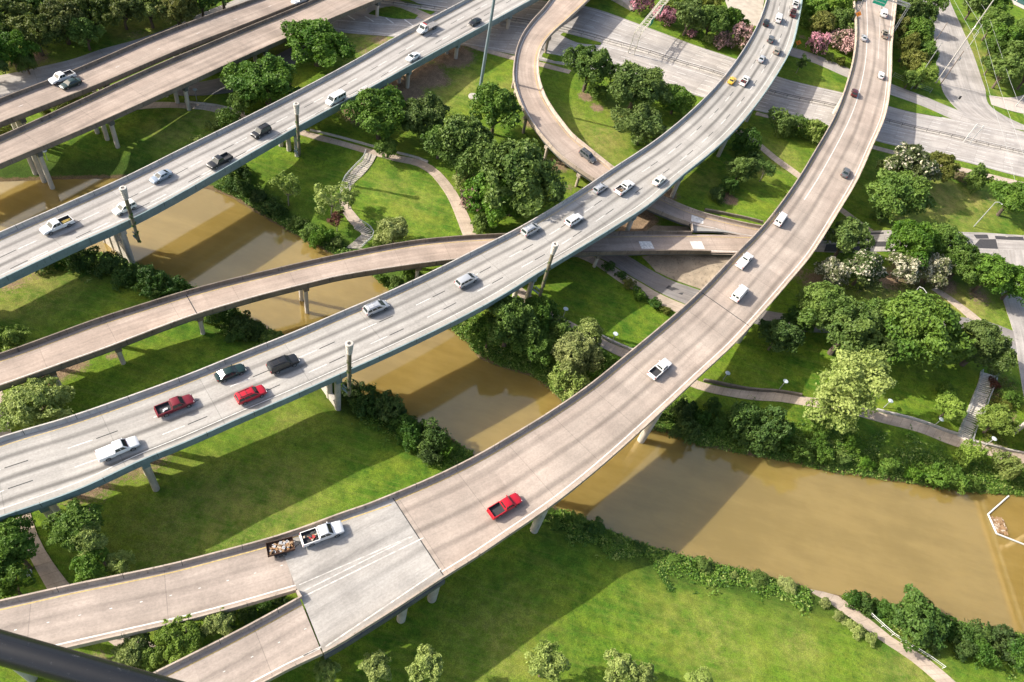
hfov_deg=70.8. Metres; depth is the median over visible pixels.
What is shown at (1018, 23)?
tree
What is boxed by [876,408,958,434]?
garden wall
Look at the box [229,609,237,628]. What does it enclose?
shrub
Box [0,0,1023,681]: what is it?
ground
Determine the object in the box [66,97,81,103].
shrub
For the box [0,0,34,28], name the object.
tree
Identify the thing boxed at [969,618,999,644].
shrub
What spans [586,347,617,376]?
tree
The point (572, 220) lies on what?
suv
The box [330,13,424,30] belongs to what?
hatched slip road
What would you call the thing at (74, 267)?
shrub
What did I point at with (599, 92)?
shrub
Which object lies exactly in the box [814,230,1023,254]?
cross street
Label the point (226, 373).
sedan
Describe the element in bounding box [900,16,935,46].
tree
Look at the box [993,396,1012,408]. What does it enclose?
shrub
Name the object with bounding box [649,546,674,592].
shrub
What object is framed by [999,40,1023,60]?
tree
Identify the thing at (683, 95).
tree
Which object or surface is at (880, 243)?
tar patch
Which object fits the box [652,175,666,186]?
sedan
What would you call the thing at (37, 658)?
landing skid
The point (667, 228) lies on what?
slope paving
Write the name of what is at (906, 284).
undergrowth
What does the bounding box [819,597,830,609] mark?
shrub
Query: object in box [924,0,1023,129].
side street
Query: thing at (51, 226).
pickup truck
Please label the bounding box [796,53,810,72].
tree
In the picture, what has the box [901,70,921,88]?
tree
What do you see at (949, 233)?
tree
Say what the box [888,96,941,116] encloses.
grass verge
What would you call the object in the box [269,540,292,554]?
cargo
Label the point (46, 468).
viaduct
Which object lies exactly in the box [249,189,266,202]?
shrub
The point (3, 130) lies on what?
shrub
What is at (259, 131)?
suv
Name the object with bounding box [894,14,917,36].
tree
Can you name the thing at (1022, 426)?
viaduct
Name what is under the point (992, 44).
tree
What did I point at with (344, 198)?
tree
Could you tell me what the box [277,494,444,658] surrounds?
ramp fork
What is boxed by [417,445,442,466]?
shrub
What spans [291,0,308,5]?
pickup truck
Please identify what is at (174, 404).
pickup truck
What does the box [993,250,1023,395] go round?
corner street
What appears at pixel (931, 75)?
tree
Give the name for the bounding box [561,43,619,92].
tree
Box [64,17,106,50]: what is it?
tree
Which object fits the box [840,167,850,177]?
sedan
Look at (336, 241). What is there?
shrub
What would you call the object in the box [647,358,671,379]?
pickup truck
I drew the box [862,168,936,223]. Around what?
tree
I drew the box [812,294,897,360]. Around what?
tree
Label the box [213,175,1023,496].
undergrowth
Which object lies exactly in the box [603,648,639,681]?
tree
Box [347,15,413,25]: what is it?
road markings
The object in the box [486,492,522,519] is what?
pickup truck
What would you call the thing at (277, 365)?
suv
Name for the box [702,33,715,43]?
shrub
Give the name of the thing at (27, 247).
viaduct
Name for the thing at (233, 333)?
shrub
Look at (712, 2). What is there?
tree
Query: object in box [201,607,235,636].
tree
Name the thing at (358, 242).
staircase
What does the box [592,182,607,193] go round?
wagon
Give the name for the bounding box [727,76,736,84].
coupe
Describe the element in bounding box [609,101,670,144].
tree
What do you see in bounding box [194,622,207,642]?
shrub
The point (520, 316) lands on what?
tree
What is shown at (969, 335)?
tree
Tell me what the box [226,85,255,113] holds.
tree
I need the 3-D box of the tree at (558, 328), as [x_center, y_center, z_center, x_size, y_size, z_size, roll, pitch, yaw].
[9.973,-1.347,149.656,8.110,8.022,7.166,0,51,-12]
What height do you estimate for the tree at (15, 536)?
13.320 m
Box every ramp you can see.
[0,231,751,390]
[0,535,296,681]
[153,597,322,681]
[511,0,761,235]
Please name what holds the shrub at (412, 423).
on the ground
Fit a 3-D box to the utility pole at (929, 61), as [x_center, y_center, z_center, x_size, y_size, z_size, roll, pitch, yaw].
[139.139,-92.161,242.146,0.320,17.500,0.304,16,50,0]
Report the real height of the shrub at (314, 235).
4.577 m
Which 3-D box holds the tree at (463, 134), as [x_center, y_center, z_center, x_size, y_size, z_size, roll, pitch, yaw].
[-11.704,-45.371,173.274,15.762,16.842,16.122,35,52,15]
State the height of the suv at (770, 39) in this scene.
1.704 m
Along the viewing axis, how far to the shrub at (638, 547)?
126.92 m
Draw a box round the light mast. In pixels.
[468,0,494,98]
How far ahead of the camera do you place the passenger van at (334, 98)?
174.86 m
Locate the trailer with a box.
[265,536,299,557]
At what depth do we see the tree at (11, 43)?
168.34 m
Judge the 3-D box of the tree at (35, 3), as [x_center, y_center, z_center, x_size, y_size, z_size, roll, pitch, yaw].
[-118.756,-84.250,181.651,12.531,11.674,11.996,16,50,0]
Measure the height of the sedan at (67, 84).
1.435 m
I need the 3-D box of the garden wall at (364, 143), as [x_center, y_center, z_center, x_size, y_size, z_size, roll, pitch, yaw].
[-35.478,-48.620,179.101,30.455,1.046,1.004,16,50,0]
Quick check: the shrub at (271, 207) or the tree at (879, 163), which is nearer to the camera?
the shrub at (271, 207)
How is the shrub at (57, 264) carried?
on the ground
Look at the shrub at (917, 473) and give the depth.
146.86 m
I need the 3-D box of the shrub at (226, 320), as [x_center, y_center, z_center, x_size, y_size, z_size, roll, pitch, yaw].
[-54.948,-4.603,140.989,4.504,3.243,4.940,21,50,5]
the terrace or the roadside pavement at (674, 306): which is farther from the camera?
the terrace
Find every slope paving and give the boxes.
[643,255,731,288]
[647,225,689,230]
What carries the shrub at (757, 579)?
on the ground
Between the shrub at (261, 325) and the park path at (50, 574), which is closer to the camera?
the park path at (50, 574)
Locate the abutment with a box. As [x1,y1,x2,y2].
[612,0,633,11]
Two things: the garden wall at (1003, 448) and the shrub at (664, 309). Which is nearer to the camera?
the garden wall at (1003, 448)
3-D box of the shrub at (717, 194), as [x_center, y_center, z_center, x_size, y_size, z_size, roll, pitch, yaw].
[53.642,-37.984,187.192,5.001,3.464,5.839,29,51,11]
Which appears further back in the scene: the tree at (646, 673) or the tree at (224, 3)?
the tree at (224, 3)
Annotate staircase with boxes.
[340,149,376,192]
[347,219,373,248]
[957,369,997,440]
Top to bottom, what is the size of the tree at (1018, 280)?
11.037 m
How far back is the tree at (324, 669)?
96.07 m
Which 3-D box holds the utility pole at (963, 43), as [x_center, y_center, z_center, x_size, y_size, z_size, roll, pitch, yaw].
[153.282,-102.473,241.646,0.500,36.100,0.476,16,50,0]
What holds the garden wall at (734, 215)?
on the ground
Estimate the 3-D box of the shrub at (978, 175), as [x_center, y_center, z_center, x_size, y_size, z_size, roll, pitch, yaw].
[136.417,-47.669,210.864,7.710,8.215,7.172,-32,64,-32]
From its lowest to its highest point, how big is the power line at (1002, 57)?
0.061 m
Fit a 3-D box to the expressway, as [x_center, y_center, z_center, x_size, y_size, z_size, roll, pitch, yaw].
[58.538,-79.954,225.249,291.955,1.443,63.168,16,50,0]
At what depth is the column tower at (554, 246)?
142.65 m
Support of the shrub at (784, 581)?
on the ground
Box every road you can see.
[0,0,247,97]
[178,36,317,95]
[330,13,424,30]
[601,256,1018,352]
[789,47,1023,133]
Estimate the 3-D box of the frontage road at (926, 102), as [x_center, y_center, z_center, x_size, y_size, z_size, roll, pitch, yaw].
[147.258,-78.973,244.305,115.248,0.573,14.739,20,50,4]
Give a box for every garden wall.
[184,100,244,113]
[310,129,427,162]
[601,335,632,350]
[703,378,802,395]
[704,208,763,223]
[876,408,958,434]
[973,440,1023,453]
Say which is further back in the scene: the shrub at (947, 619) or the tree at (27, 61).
the tree at (27, 61)
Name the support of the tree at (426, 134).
on the ground
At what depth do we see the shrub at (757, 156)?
199.82 m
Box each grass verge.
[369,6,417,18]
[400,0,434,14]
[542,53,569,61]
[561,32,600,44]
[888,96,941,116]
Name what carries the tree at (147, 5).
on the ground
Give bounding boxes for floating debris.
[991,515,1008,535]
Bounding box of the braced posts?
[963,124,983,143]
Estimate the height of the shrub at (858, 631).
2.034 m
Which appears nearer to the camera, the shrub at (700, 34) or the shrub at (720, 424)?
the shrub at (720, 424)
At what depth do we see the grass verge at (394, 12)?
219.78 m
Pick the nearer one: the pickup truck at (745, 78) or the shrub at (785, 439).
the shrub at (785, 439)
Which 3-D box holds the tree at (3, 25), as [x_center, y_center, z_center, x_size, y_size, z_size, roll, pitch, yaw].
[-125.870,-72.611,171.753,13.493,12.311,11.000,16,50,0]
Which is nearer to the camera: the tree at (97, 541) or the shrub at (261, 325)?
the tree at (97, 541)
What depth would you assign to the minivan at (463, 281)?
141.31 m
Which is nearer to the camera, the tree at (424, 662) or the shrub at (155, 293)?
the tree at (424, 662)
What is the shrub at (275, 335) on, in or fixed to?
on the ground
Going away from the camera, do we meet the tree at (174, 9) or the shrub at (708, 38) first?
the tree at (174, 9)
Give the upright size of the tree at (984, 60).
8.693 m
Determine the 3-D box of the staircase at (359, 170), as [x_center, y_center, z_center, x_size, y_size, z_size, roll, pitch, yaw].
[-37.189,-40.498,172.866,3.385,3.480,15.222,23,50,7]
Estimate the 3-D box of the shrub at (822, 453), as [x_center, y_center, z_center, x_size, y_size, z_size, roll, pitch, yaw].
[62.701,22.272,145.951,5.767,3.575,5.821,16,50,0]
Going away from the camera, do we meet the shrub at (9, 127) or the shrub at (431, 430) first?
the shrub at (431, 430)
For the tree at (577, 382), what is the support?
on the ground
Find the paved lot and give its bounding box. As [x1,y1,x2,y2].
[725,0,763,25]
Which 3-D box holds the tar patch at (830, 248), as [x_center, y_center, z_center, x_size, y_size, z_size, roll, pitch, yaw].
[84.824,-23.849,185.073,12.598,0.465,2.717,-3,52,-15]
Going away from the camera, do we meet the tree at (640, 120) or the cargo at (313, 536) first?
the cargo at (313, 536)
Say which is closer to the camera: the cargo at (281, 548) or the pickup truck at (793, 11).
the cargo at (281, 548)
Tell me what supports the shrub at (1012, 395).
on the ground
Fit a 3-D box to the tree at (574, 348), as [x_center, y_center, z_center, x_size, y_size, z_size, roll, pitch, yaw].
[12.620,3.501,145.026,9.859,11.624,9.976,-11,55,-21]
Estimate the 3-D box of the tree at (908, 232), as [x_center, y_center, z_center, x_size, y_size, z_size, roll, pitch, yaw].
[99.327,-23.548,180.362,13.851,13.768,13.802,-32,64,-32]
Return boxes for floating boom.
[987,495,1023,544]
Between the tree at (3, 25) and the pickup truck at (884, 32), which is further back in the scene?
the pickup truck at (884, 32)
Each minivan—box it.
[362,299,389,315]
[454,272,477,288]
[520,223,540,236]
[877,71,884,78]
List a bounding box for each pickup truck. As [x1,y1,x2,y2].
[39,215,74,234]
[48,70,76,84]
[95,436,139,462]
[154,394,194,417]
[206,152,232,169]
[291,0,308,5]
[299,520,344,546]
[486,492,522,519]
[614,180,634,195]
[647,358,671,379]
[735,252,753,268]
[739,75,749,85]
[789,8,796,17]
[791,0,798,8]
[881,29,888,38]
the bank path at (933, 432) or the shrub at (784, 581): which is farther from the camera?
the bank path at (933, 432)
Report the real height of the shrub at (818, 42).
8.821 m
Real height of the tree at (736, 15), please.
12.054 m
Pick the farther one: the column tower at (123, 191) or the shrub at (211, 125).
the shrub at (211, 125)
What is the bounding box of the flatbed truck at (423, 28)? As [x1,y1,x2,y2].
[417,20,438,34]
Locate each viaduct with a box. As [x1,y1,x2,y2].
[0,0,538,287]
[0,0,802,521]
[303,0,896,655]
[1015,422,1023,433]
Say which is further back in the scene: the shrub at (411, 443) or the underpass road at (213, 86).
the underpass road at (213, 86)
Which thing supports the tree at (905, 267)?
on the ground
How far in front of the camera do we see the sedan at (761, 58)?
222.87 m
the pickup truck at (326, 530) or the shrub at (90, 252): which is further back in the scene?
the shrub at (90, 252)
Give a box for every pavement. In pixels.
[462,43,570,73]
[579,256,684,311]
[755,112,1023,183]
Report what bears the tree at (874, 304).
on the ground
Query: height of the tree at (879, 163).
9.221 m
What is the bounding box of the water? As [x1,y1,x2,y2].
[0,178,1023,632]
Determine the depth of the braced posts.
228.51 m
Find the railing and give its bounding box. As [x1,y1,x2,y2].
[869,610,945,668]
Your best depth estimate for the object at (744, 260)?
159.54 m
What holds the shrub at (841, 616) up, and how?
on the ground
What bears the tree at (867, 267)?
on the ground
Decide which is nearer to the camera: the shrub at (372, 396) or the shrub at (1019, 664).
the shrub at (1019, 664)
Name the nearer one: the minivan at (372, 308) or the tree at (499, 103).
the minivan at (372, 308)
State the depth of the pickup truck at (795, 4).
253.83 m
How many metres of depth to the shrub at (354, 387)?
135.37 m
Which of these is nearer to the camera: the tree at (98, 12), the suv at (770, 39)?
the tree at (98, 12)
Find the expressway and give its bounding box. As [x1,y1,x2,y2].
[334,0,1023,176]
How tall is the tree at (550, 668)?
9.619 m
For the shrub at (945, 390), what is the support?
on the ground
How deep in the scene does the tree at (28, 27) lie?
172.43 m
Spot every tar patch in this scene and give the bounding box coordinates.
[666,285,683,294]
[824,244,859,251]
[871,241,887,246]
[974,235,988,238]
[975,239,997,248]
[995,236,1023,239]
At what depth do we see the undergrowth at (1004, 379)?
161.16 m
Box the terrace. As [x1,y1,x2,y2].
[1012,0,1023,8]
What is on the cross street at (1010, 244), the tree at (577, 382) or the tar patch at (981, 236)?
the tar patch at (981, 236)
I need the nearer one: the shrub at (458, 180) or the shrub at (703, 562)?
the shrub at (703, 562)
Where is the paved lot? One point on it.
(752, 10)
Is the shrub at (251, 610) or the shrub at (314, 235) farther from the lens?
the shrub at (314, 235)
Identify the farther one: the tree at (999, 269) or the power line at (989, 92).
the power line at (989, 92)
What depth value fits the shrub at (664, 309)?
162.35 m
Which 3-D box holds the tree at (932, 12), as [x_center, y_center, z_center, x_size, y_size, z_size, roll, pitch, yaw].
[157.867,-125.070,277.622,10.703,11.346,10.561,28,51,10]
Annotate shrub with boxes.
[0,127,8,134]
[4,124,12,131]
[39,109,50,115]
[51,103,67,110]
[52,253,74,269]
[64,254,88,273]
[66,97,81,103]
[70,245,100,268]
[94,250,128,279]
[110,266,135,291]
[113,263,138,288]
[131,262,169,298]
[140,282,168,300]
[158,275,191,295]
[189,134,202,141]
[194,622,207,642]
[204,119,220,130]
[204,308,236,323]
[215,106,242,127]
[220,176,235,189]
[222,307,242,326]
[224,327,244,342]
[226,164,252,180]
[228,310,262,341]
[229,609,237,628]
[232,177,256,197]
[236,604,257,623]
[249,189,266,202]
[250,319,268,341]
[256,600,273,616]
[259,329,283,343]
[260,197,288,218]
[272,595,288,607]
[288,215,304,227]
[298,223,319,242]
[308,224,334,249]
[330,235,342,247]
[341,379,365,405]
[347,383,382,420]
[351,399,371,416]
[371,389,407,423]
[372,230,388,246]
[373,274,388,283]
[387,409,410,431]
[390,274,401,286]
[395,424,423,452]
[396,413,424,448]
[400,269,423,282]
[416,416,451,455]
[416,432,440,457]
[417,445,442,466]
[437,436,456,459]
[452,171,475,191]
[459,187,479,210]
[470,211,496,233]
[548,518,562,530]
[563,509,586,529]
[584,83,607,101]
[584,516,604,533]
[601,261,615,272]
[614,271,626,279]
[622,277,636,289]
[629,0,654,13]
[632,540,646,553]
[633,285,648,300]
[647,297,661,309]
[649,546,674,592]
[652,5,676,25]
[658,306,670,314]
[667,553,680,566]
[668,412,701,444]
[669,397,696,424]
[686,28,697,37]
[692,405,711,429]
[694,555,712,574]
[695,30,703,38]
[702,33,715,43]
[702,396,722,415]
[708,186,725,203]
[708,416,728,433]
[713,27,734,49]
[719,175,739,194]
[724,398,764,439]
[728,21,753,49]
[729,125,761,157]
[729,571,738,579]
[735,421,772,457]
[744,150,764,165]
[747,405,793,452]
[749,567,769,590]
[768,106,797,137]
[776,421,795,446]
[777,575,797,594]
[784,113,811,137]
[785,437,816,461]
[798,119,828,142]
[800,13,816,31]
[805,31,830,55]
[806,431,828,446]
[807,419,830,435]
[811,436,834,463]
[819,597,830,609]
[824,27,854,53]
[825,52,833,62]
[832,610,847,624]
[835,56,845,66]
[835,449,851,464]
[842,589,867,609]
[843,434,867,453]
[843,618,856,630]
[850,623,867,640]
[854,591,878,617]
[858,455,875,471]
[865,632,877,647]
[869,205,890,223]
[871,596,893,620]
[876,453,899,474]
[886,583,951,652]
[902,463,923,482]
[916,461,952,489]
[923,630,943,655]
[933,612,959,640]
[935,380,956,399]
[943,463,972,494]
[947,621,985,644]
[952,638,978,663]
[954,171,968,182]
[954,438,989,467]
[962,161,994,193]
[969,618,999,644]
[971,477,983,491]
[973,638,1002,666]
[988,376,1001,388]
[988,621,1023,663]
[989,450,1023,480]
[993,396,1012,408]
[998,387,1022,407]
[1000,633,1023,673]
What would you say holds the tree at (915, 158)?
on the ground
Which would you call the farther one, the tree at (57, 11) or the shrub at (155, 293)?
the tree at (57, 11)
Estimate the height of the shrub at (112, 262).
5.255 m
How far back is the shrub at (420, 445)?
128.92 m
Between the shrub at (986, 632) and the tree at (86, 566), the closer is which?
the tree at (86, 566)
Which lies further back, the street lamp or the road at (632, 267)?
the street lamp
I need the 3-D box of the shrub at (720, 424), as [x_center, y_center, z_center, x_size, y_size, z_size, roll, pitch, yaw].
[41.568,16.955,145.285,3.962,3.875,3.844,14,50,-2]
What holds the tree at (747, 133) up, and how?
on the ground
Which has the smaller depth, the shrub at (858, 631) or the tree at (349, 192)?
the shrub at (858, 631)
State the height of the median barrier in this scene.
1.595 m
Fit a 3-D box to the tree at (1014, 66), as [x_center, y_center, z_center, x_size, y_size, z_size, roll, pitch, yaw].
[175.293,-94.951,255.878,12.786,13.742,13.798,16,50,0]
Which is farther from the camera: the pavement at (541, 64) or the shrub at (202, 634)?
the pavement at (541, 64)
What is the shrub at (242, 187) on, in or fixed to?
on the ground
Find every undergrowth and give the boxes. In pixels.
[38,251,1023,681]
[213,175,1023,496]
[834,283,946,294]
[980,369,1020,452]
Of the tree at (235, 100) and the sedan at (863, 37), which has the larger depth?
the sedan at (863, 37)
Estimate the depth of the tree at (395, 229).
157.44 m
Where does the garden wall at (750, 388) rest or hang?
on the ground
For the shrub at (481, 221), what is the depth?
165.64 m
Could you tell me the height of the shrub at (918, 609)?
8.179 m
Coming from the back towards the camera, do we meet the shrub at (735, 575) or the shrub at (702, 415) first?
the shrub at (702, 415)
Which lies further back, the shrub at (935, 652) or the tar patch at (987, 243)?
the tar patch at (987, 243)
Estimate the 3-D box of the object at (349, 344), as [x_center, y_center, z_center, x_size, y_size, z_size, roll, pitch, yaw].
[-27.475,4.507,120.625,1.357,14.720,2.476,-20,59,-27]
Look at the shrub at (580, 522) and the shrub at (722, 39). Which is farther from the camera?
the shrub at (722, 39)
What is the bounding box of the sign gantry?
[628,0,668,54]
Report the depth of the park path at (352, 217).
165.61 m
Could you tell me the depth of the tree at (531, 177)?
159.33 m
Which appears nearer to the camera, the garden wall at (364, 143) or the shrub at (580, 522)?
the shrub at (580, 522)
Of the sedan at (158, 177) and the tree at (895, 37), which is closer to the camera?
the sedan at (158, 177)
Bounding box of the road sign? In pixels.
[852,0,910,31]
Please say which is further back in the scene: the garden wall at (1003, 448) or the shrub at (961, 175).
the shrub at (961, 175)
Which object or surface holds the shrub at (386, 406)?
on the ground
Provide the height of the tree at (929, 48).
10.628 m
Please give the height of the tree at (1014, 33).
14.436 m
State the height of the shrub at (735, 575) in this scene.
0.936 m
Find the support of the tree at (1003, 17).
on the ground
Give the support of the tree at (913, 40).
on the ground
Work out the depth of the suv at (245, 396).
116.82 m
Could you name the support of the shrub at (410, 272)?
on the ground
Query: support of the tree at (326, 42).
on the ground
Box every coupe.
[468,17,481,25]
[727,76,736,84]
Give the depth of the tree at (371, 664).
97.22 m
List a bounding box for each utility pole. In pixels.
[911,43,941,88]
[935,0,993,82]
[940,51,963,84]
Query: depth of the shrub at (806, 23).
261.76 m
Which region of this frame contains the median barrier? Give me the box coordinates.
[380,0,1023,154]
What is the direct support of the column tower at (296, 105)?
on the ground
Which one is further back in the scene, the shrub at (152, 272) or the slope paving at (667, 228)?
the slope paving at (667, 228)
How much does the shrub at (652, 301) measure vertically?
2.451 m
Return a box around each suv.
[112,198,136,215]
[234,384,266,404]
[251,122,271,138]
[266,354,299,373]
[564,213,583,226]
[579,147,596,163]
[762,19,769,26]
[767,35,774,42]
[773,46,780,54]
[850,88,858,96]
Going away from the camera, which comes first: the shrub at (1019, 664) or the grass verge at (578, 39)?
the shrub at (1019, 664)
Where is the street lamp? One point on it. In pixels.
(985, 213)
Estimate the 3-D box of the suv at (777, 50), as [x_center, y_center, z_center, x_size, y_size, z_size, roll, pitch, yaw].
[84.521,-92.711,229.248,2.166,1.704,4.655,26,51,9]
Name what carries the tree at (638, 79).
on the ground
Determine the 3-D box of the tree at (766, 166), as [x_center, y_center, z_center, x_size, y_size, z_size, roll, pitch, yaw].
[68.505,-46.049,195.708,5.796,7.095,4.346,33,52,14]
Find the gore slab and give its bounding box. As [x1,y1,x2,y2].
[692,225,748,235]
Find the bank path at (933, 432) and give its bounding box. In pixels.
[518,288,1023,465]
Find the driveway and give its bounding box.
[989,95,1023,113]
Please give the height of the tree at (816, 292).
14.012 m
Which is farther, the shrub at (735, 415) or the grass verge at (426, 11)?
the grass verge at (426, 11)
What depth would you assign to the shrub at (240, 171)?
165.52 m
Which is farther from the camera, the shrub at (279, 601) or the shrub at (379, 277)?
the shrub at (379, 277)
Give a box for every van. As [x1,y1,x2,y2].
[325,89,345,105]
[730,284,748,302]
[773,212,787,226]
[774,12,782,22]
[880,8,887,17]
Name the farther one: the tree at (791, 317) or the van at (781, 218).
the van at (781, 218)
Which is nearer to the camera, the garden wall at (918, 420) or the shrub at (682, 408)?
the shrub at (682, 408)
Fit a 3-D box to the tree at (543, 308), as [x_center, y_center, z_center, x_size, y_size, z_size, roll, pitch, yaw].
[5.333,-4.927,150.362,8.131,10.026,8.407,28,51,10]
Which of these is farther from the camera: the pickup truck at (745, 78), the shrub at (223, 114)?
the pickup truck at (745, 78)
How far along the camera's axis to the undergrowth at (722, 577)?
126.78 m
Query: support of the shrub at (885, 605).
on the ground
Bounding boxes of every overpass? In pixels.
[0,0,309,128]
[0,0,383,189]
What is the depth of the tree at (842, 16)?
256.80 m
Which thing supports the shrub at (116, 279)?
on the ground
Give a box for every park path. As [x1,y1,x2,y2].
[0,391,165,668]
[138,102,246,119]
[300,130,475,234]
[339,199,363,226]
[735,130,872,230]
[931,287,980,319]
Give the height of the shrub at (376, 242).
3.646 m
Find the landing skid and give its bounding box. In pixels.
[0,629,184,681]
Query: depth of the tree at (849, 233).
174.96 m
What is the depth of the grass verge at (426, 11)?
224.95 m
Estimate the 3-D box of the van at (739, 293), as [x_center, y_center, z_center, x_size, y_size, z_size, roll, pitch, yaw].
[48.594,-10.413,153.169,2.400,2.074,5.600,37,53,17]
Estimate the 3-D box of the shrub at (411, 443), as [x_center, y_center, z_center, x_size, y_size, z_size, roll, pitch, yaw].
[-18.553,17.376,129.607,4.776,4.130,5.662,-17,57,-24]
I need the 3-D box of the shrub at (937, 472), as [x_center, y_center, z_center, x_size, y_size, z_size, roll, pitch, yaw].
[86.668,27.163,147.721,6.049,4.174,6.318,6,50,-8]
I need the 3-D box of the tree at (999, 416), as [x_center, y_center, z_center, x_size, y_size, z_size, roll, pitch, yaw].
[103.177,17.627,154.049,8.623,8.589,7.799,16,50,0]
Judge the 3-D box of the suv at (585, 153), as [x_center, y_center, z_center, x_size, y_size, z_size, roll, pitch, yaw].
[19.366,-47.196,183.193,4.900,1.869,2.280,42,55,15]
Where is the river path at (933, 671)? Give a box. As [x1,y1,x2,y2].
[810,589,954,681]
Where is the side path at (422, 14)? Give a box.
[387,0,433,19]
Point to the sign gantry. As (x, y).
(651, 14)
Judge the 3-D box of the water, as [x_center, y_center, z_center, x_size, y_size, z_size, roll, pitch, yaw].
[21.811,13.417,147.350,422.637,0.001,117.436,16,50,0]
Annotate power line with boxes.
[955,2,1014,178]
[967,3,1023,154]
[981,4,1021,109]
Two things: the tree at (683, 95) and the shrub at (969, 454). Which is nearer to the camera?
the shrub at (969, 454)
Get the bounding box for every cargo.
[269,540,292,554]
[303,530,317,540]
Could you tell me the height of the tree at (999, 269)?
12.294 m
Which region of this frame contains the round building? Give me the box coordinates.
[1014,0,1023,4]
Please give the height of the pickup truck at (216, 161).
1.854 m
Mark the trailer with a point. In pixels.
(277, 554)
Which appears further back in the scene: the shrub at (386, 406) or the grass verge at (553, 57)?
the grass verge at (553, 57)
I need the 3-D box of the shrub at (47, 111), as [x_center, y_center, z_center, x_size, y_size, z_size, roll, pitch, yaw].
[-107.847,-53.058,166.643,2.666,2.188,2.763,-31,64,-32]
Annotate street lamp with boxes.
[974,202,1002,226]
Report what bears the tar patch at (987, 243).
on the cross street at (1010, 244)
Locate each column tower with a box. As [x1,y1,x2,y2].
[119,186,141,242]
[293,102,301,155]
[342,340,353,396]
[533,242,558,296]
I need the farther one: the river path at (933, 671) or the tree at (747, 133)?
the tree at (747, 133)
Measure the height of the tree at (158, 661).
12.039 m
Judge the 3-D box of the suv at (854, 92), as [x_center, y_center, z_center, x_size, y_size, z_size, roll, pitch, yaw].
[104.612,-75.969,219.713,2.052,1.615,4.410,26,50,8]
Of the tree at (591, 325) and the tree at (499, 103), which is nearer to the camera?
the tree at (591, 325)
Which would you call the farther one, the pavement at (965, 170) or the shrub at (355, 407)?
the pavement at (965, 170)
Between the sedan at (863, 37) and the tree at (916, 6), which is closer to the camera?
the sedan at (863, 37)
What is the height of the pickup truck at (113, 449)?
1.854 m
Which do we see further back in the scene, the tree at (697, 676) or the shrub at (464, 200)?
the shrub at (464, 200)
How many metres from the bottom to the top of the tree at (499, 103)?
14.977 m
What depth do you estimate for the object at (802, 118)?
212.75 m
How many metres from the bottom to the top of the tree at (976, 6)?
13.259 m
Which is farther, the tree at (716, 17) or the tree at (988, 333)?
the tree at (716, 17)
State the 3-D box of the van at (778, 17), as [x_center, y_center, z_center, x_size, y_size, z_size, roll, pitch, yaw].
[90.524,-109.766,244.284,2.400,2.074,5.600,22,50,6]
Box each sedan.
[59,77,81,89]
[149,169,172,183]
[214,363,246,382]
[405,52,420,61]
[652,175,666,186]
[757,55,765,62]
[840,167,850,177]
[861,34,867,41]
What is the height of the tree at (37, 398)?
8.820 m
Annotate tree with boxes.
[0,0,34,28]
[0,12,9,38]
[0,29,41,70]
[0,54,8,73]
[0,324,31,351]
[0,374,75,432]
[0,513,39,569]
[0,554,36,598]
[4,11,68,55]
[10,51,37,74]
[13,0,45,9]
[33,0,88,44]
[41,498,103,552]
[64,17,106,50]
[67,519,108,565]
[68,0,119,26]
[69,547,109,582]
[102,0,144,29]
[105,550,136,575]
[110,632,155,667]
[127,0,166,28]
[138,642,171,671]
[152,0,200,25]
[153,613,203,663]
[189,0,219,16]
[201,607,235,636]
[218,52,300,104]
[220,0,230,8]
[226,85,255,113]
[268,170,301,205]
[280,18,355,68]
[312,181,353,214]
[313,656,341,681]
[326,210,343,229]
[340,83,409,139]
[341,184,360,207]
[358,649,391,681]
[373,137,398,157]
[374,216,408,242]
[391,90,450,140]
[405,643,443,681]
[418,124,450,158]
[422,112,494,178]
[461,172,522,227]
[468,81,523,134]
[468,311,508,351]
[475,138,566,217]
[483,295,540,347]
[510,326,557,366]
[524,639,570,681]
[525,295,560,331]
[546,314,577,344]
[547,361,590,400]
[550,331,606,377]
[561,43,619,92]
[572,316,603,349]
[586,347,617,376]
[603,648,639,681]
[606,59,672,109]
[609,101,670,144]
[635,661,657,681]
[658,84,696,116]
[663,0,690,11]
[673,0,710,35]
[684,665,713,681]
[694,4,730,39]
[702,0,728,11]
[724,157,760,183]
[725,6,750,31]
[757,318,805,353]
[758,159,776,181]
[781,305,813,333]
[795,280,858,332]
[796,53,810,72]
[802,0,831,16]
[802,344,898,433]
[808,10,835,33]
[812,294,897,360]
[813,254,850,285]
[816,0,853,24]
[823,216,875,258]
[831,6,854,32]
[842,248,888,287]
[858,297,897,338]
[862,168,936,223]
[875,153,902,171]
[877,289,976,371]
[882,141,942,183]
[884,218,944,269]
[885,252,927,284]
[893,34,899,45]
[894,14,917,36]
[894,32,920,61]
[896,0,928,17]
[898,48,931,70]
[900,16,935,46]
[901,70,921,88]
[908,62,938,88]
[914,2,939,21]
[918,40,939,62]
[918,221,969,259]
[922,0,949,11]
[922,251,956,287]
[928,150,960,182]
[933,394,967,423]
[941,240,984,285]
[948,330,972,364]
[956,319,1017,376]
[961,0,991,19]
[962,252,1022,297]
[975,7,1015,40]
[975,402,1020,436]
[978,0,1013,20]
[980,35,1005,55]
[981,53,999,74]
[986,53,1023,88]
[988,23,1023,55]
[988,179,1023,215]
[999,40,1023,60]
[1000,262,1023,306]
[1011,57,1023,89]
[1015,18,1023,28]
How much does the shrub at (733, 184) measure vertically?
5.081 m

